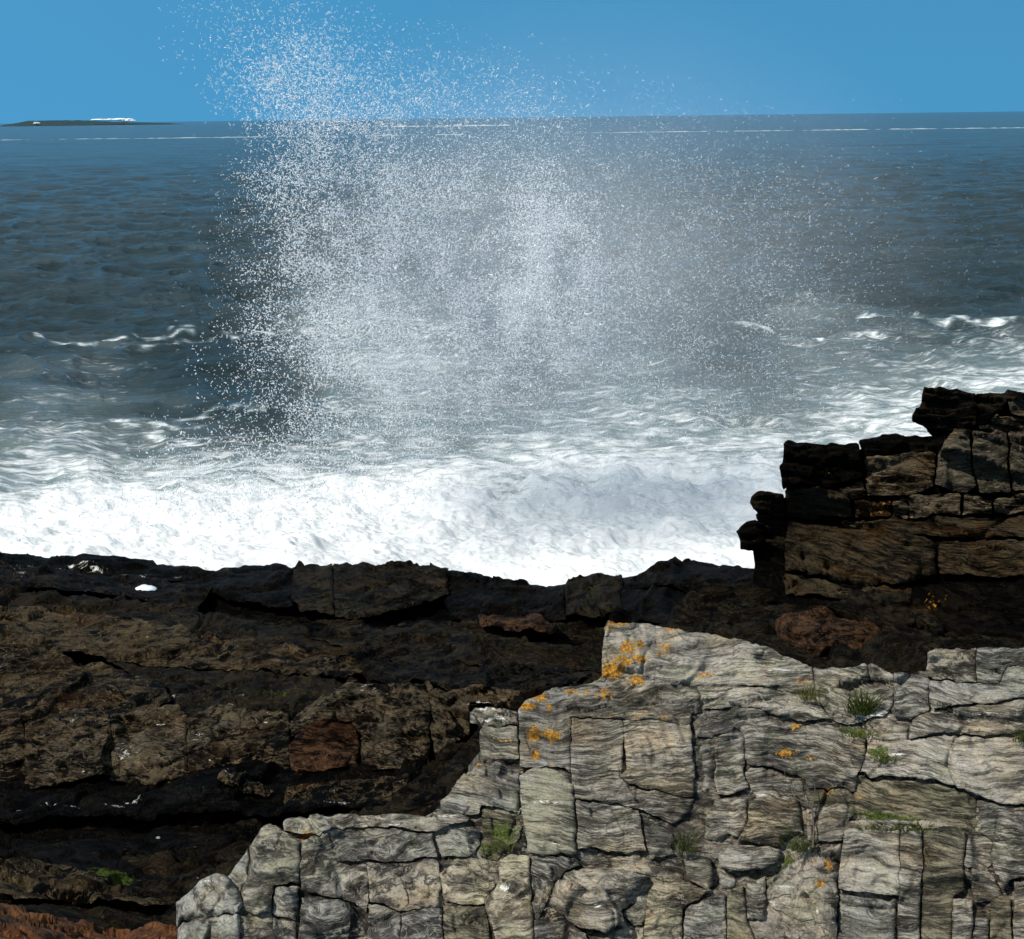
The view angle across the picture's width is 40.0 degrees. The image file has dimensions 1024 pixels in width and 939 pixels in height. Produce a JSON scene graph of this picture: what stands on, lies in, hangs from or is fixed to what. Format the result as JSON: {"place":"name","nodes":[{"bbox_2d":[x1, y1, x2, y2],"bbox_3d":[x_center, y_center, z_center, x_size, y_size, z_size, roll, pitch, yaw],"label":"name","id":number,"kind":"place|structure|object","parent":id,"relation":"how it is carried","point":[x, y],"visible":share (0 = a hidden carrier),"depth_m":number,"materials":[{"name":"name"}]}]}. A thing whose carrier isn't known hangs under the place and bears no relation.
{"place":"outdoors","nodes":[
{"label":"outdoors","id":0,"kind":"place"},
{"bbox_2d":[167,0,369,146],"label":"spray plume","id":1,"kind":"object","parent":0,"point":[308,92],"visible":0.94,"depth_m":23.71,"materials":[{"name":"white liquid"}]},
{"bbox_2d":[0,118,1023,586],"bbox_3d":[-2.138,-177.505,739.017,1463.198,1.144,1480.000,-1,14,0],"label":"sea","id":2,"kind":"structure","parent":0,"point":[114,302],"depth_m":51.03,"materials":[{"name":"liquid"}]},
{"bbox_2d":[96,134,470,138],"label":"breaking wave","id":3,"kind":"object","parent":2,"relation":"on","point":[253,136],"visible":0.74,"depth_m":669.32,"materials":[{"name":"white liquid"}]},
{"bbox_2d":[381,124,511,126],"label":"breaking wave","id":4,"kind":"object","parent":2,"relation":"on","point":[454,125],"visible":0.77,"depth_m":1307.31,"materials":[{"name":"white liquid"}]},
{"bbox_2d":[0,19,910,528],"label":"sea spray","id":5,"kind":"object","parent":2,"relation":"on","point":[508,289],"visible":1,"depth_m":24.35,"materials":[{"name":"white liquid"}]},
{"bbox_2d":[615,127,1023,132],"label":"breaking wave","id":6,"kind":"object","parent":2,"relation":"on","point":[792,130],"visible":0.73,"depth_m":669.38,"materials":[{"name":"white liquid"}]},
{"bbox_2d":[0,582,1023,938],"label":"ground","id":7,"kind":"structure","parent":0,"point":[742,610],"depth_m":11.78,"materials":[{"name":"black stone"}]},
{"bbox_2d":[0,717,25,781],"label":"rock block","id":8,"kind":"object","parent":7,"relation":"on","point":[12,749],"visible":0.89,"depth_m":12.74,"materials":[{"name":"brown stone"}]},
{"bbox_2d":[24,707,111,788],"bbox_3d":[-4.139,2.605,13.156,0.784,0.777,2.034,-5,15,-17],"label":"rock block","id":9,"kind":"object","parent":7,"relation":"on","point":[75,744],"visible":1,"depth_m":12.71,"materials":[{"name":"brown stone"}]},
{"bbox_2d":[0,898,161,930],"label":"rock ledge","id":10,"kind":"object","parent":7,"relation":"on","point":[100,916],"visible":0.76,"depth_m":9.03,"materials":[{"name":"black stone"}]},
{"bbox_2d":[0,643,170,728],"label":"rock slab","id":11,"kind":"object","parent":7,"relation":"on","point":[35,684],"visible":0.88,"depth_m":14.17,"materials":[{"name":"brown stone"}]},
{"bbox_2d":[0,903,177,938],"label":"rock slab","id":12,"kind":"object","parent":7,"relation":"on","point":[20,922],"visible":0.98,"depth_m":8.58,"materials":[{"name":"brown stone"}]},
{"bbox_2d":[0,821,283,916],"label":"rock ledge","id":13,"kind":"object","parent":7,"relation":"on","point":[100,852],"visible":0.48,"depth_m":10.95,"materials":[{"name":"black stone"}]},
{"bbox_2d":[0,858,166,905],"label":"rock ledge","id":14,"kind":"object","parent":13,"relation":"on","point":[36,878],"visible":0.99,"depth_m":9.57,"materials":[{"name":"brown stone"}]},
{"bbox_2d":[109,704,187,784],"bbox_3d":[-3.392,2.598,13.180,0.711,0.748,1.854,-4,15,-14],"label":"rock block","id":15,"kind":"object","parent":7,"relation":"on","point":[149,744],"visible":1,"depth_m":12.68,"materials":[{"name":"brown stone"}]},
{"bbox_2d":[0,584,353,656],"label":"rock slab","id":16,"kind":"object","parent":7,"relation":"on","point":[168,615],"visible":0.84,"depth_m":17.25,"materials":[{"name":"brown stone"}]},
{"bbox_2d":[0,605,364,677],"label":"rock slab","id":17,"kind":"object","parent":7,"relation":"on","point":[108,637],"visible":0.96,"depth_m":15.72,"materials":[{"name":"brown stone"}]},
{"bbox_2d":[0,757,427,824],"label":"rock ledge","id":18,"kind":"object","parent":7,"relation":"on","point":[198,791],"visible":0.79,"depth_m":11.91,"materials":[{"name":"black stone"}]},
{"bbox_2d":[289,719,358,771],"bbox_3d":[-1.727,2.547,12.911,0.626,0.650,1.539,-3,14,-9],"label":"rock block","id":19,"kind":"object","parent":18,"relation":"on","point":[320,745],"visible":0.99,"depth_m":12.50,"materials":[{"name":"brown stone"}]},
{"bbox_2d":[186,703,289,772],"bbox_3d":[-2.570,2.552,13.242,0.940,0.696,1.893,-3,14,-11],"label":"rock block","id":20,"kind":"object","parent":7,"relation":"on","point":[221,734],"visible":0.91,"depth_m":12.79,"materials":[{"name":"brown stone"}]},
{"bbox_2d":[217,769,272,796],"bbox_3d":[-2.264,2.660,12.018,0.516,0.321,0.569,-1,14,0],"label":"stone","id":21,"kind":"object","parent":7,"relation":"on","point":[244,782],"visible":0.99,"depth_m":11.80,"materials":[{"name":"stone"}]},
{"bbox_2d":[112,661,379,722],"bbox_3d":[-2.923,2.338,14.538,3.903,0.721,2.320,5,15,21],"label":"rock slab","id":22,"kind":"object","parent":7,"relation":"on","point":[192,692],"visible":0.66,"depth_m":14.13,"materials":[{"name":"brown stone"}]},
{"bbox_2d":[283,773,410,804],"bbox_3d":[-1.339,2.775,12.035,1.260,0.674,1.476,-1,14,0],"label":"rock slab","id":23,"kind":"object","parent":7,"relation":"on","point":[385,787],"visible":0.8,"depth_m":11.55,"materials":[{"name":"brown stone"}]},
{"bbox_2d":[176,707,525,938],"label":"rock outcrop","id":24,"kind":"object","parent":7,"relation":"on","point":[434,874],"visible":0.98,"depth_m":8.05,"materials":[{"name":"grey stone"}]},
{"bbox_2d":[289,681,432,769],"bbox_3d":[-1.388,2.304,13.101,1.365,0.919,2.112,-1,14,0],"label":"rock block","id":25,"kind":"object","parent":7,"relation":"on","point":[391,722],"visible":0.99,"depth_m":12.68,"materials":[{"name":"brown stone"}]},
{"bbox_2d":[0,552,753,629],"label":"rock ledge","id":26,"kind":"object","parent":7,"relation":"on","point":[409,593],"visible":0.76,"depth_m":18.64,"materials":[{"name":"black stone"}]},
{"bbox_2d":[131,584,156,598],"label":"foam puddle","id":27,"kind":"object","parent":26,"relation":"on","point":[145,587],"visible":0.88,"depth_m":19.02,"materials":[{"name":"white liquid"}]},
{"bbox_2d":[479,613,562,633],"bbox_3d":[0.091,1.763,16.317,0.946,0.627,1.980,-1,14,0],"label":"rock slab","id":28,"kind":"object","parent":26,"relation":"on","point":[536,622],"visible":1,"depth_m":15.60,"materials":[{"name":"brown stone"}]},
{"bbox_2d":[736,386,1023,641],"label":"rock cliff","id":29,"kind":"structure","parent":26,"relation":"on","point":[934,522],"depth_m":14.30,"materials":[{"name":"brown stone"}]},
{"bbox_2d":[290,620,601,670],"bbox_3d":[-0.660,2.011,15.870,4.619,0.819,2.225,12,19,42],"label":"rock slab","id":30,"kind":"object","parent":7,"relation":"on","point":[422,641],"visible":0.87,"depth_m":15.57,"materials":[{"name":"brown stone"}]},
{"bbox_2d":[351,650,595,693],"bbox_3d":[-0.582,2.149,14.569,3.238,0.803,1.929,5,15,23],"label":"rock slab","id":31,"kind":"object","parent":7,"relation":"on","point":[451,674],"visible":0.91,"depth_m":14.10,"materials":[{"name":"black stone"}]},
{"bbox_2d":[430,684,521,756],"bbox_3d":[-0.327,2.253,12.718,0.835,0.845,1.677,-1,14,0],"label":"rock block","id":32,"kind":"object","parent":7,"relation":"on","point":[450,714],"visible":0.85,"depth_m":12.35,"materials":[{"name":"brown stone"}]},
{"bbox_2d":[485,621,1023,938],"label":"rock outcrop","id":33,"kind":"object","parent":7,"relation":"on","point":[662,730],"visible":0.99,"depth_m":8.25,"materials":[{"name":"grey stone"}]},
{"bbox_2d":[486,836,516,851],"bbox_3d":[-0.072,2.158,8.117,0.219,0.074,0.117,-1,14,0],"label":"grass tuft","id":34,"kind":"object","parent":33,"relation":"on","point":[497,846],"visible":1,"depth_m":8.12,"materials":[{"name":"green plant"}]},
{"bbox_2d":[550,867,647,932],"bbox_3d":[0.492,2.403,7.978,0.571,0.480,1.080,-1,14,0],"label":"boulder","id":35,"kind":"object","parent":33,"relation":"on","point":[599,899],"visible":1,"depth_m":7.64,"materials":[{"name":"grey stone"}]},
{"bbox_2d":[639,825,727,853],"bbox_3d":[0.967,2.058,7.895,0.526,0.199,0.186,-1,14,0],"label":"grass tuft","id":36,"kind":"object","parent":33,"relation":"on","point":[684,848],"visible":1,"depth_m":7.91,"materials":[{"name":"green plant"}]},
{"bbox_2d":[683,851,712,888],"bbox_3d":[1.061,2.286,8.041,0.170,0.248,0.435,0,14,4],"label":"stone","id":37,"kind":"object","parent":33,"relation":"on","point":[699,870],"visible":0.96,"depth_m":7.90,"materials":[{"name":"grey stone"}]},
{"bbox_2d":[719,870,735,889],"bbox_3d":[1.218,2.335,7.981,0.099,0.150,0.284,1,14,7],"label":"stone","id":38,"kind":"object","parent":33,"relation":"on","point":[726,881],"visible":0.99,"depth_m":7.86,"materials":[{"name":"grey stone"}]},
{"bbox_2d":[718,845,781,870],"bbox_3d":[1.369,2.228,8.076,0.400,0.232,0.477,-1,14,0],"label":"stone","id":39,"kind":"object","parent":33,"relation":"on","point":[742,858],"visible":0.99,"depth_m":7.91,"materials":[{"name":"grey stone"}]},
{"bbox_2d":[738,795,803,846],"bbox_3d":[1.518,2.066,8.276,0.368,0.399,0.665,2,14,9],"label":"boulder","id":40,"kind":"object","parent":33,"relation":"on","point":[778,818],"visible":1,"depth_m":8.01,"materials":[{"name":"grey stone"}]},
{"bbox_2d":[764,769,814,847],"bbox_3d":[1.684,1.930,8.080,0.240,0.235,0.491,-7,15,-23],"label":"dead stem","id":41,"kind":"object","parent":33,"relation":"on","point":[802,802],"visible":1,"depth_m":8.09,"materials":[{"name":"plant"}]},
{"bbox_2d":[766,844,841,938],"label":"boulder","id":42,"kind":"object","parent":33,"relation":"on","point":[802,896],"visible":0.99,"depth_m":7.70,"materials":[{"name":"grey stone"}]},
{"bbox_2d":[772,834,818,851],"bbox_3d":[1.595,2.084,7.888,0.277,0.100,0.109,-1,14,0],"label":"grass tuft","id":43,"kind":"object","parent":42,"relation":"on","point":[796,846],"visible":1,"depth_m":7.88,"materials":[{"name":"green plant"}]},
{"bbox_2d":[782,679,831,701],"bbox_3d":[1.836,1.365,8.760,0.407,0.148,0.151,-2,14,-6],"label":"grass tuft","id":44,"kind":"object","parent":33,"relation":"on","point":[810,695],"visible":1,"depth_m":8.77,"materials":[{"name":"green plant"}]},
{"bbox_2d":[835,729,881,737],"bbox_3d":[2.083,1.588,8.464,0.282,0.031,0.089,-1,14,0],"label":"moss cushion","id":45,"kind":"object","parent":33,"relation":"on","point":[857,734],"visible":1,"depth_m":8.45,"materials":[{"name":"green plant"}]},
{"bbox_2d":[824,688,893,715],"bbox_3d":[2.123,1.412,8.563,0.442,0.178,0.251,1,14,8],"label":"grass tuft","id":46,"kind":"object","parent":33,"relation":"on","point":[860,706],"visible":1,"depth_m":8.58,"materials":[{"name":"green plant"}]},
{"bbox_2d":[852,818,907,830],"bbox_3d":[2.056,1.999,7.926,0.379,0.052,0.082,0,14,3],"label":"moss strip","id":47,"kind":"object","parent":33,"relation":"on","point":[872,828],"visible":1,"depth_m":7.91,"materials":[{"name":"green plant"}]},
{"bbox_2d":[870,752,902,761],"bbox_3d":[2.215,1.688,8.271,0.216,0.049,0.084,-1,14,0],"label":"moss cushion","id":48,"kind":"object","parent":33,"relation":"on","point":[882,757],"visible":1,"depth_m":8.27,"materials":[{"name":"green plant"}]},
{"bbox_2d":[883,821,939,831],"bbox_3d":[2.225,1.996,7.876,0.332,0.046,0.082,-1,14,0],"label":"moss strip","id":49,"kind":"object","parent":33,"relation":"on","point":[912,826],"visible":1,"depth_m":7.88,"materials":[{"name":"green plant"}]},
{"bbox_2d":[1001,724,1023,742],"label":"grass tuft","id":50,"kind":"object","parent":33,"relation":"on","point":[1021,738],"visible":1,"depth_m":8.19,"materials":[{"name":"green plant"}]},
{"bbox_2d":[775,606,881,656],"bbox_3d":[2.821,1.466,12.620,0.968,0.721,2.322,-1,14,0],"label":"boulder","id":51,"kind":"object","parent":7,"relation":"on","point":[819,631],"visible":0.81,"depth_m":11.93,"materials":[{"name":"brown stone"}]},
{"bbox_2d":[827,590,943,645],"bbox_3d":[3.357,1.429,12.692,1.035,0.668,2.440,4,15,17],"label":"rock slab","id":52,"kind":"object","parent":7,"relation":"on","point":[909,617],"visible":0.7,"depth_m":12.43,"materials":[{"name":"brown stone"}]},
{"bbox_2d":[0,111,1023,130],"bbox_3d":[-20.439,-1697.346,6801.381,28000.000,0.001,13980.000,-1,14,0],"label":"water","id":53,"kind":"structure","parent":0,"point":[716,118],"depth_m":2640.06,"materials":[{"name":"blue liquid"}]},
{"bbox_2d":[0,118,173,126],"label":"reef","id":54,"kind":"object","parent":53,"relation":"in","point":[59,123],"visible":0.96,"depth_m":3306.99,"materials":[{"name":"black stone"}]},
{"bbox_2d":[0,0,1023,123],"label":"sky","id":55,"kind":"structure","parent":0,"point":[83,60],"materials":[{"name":"blue"}]}
]}

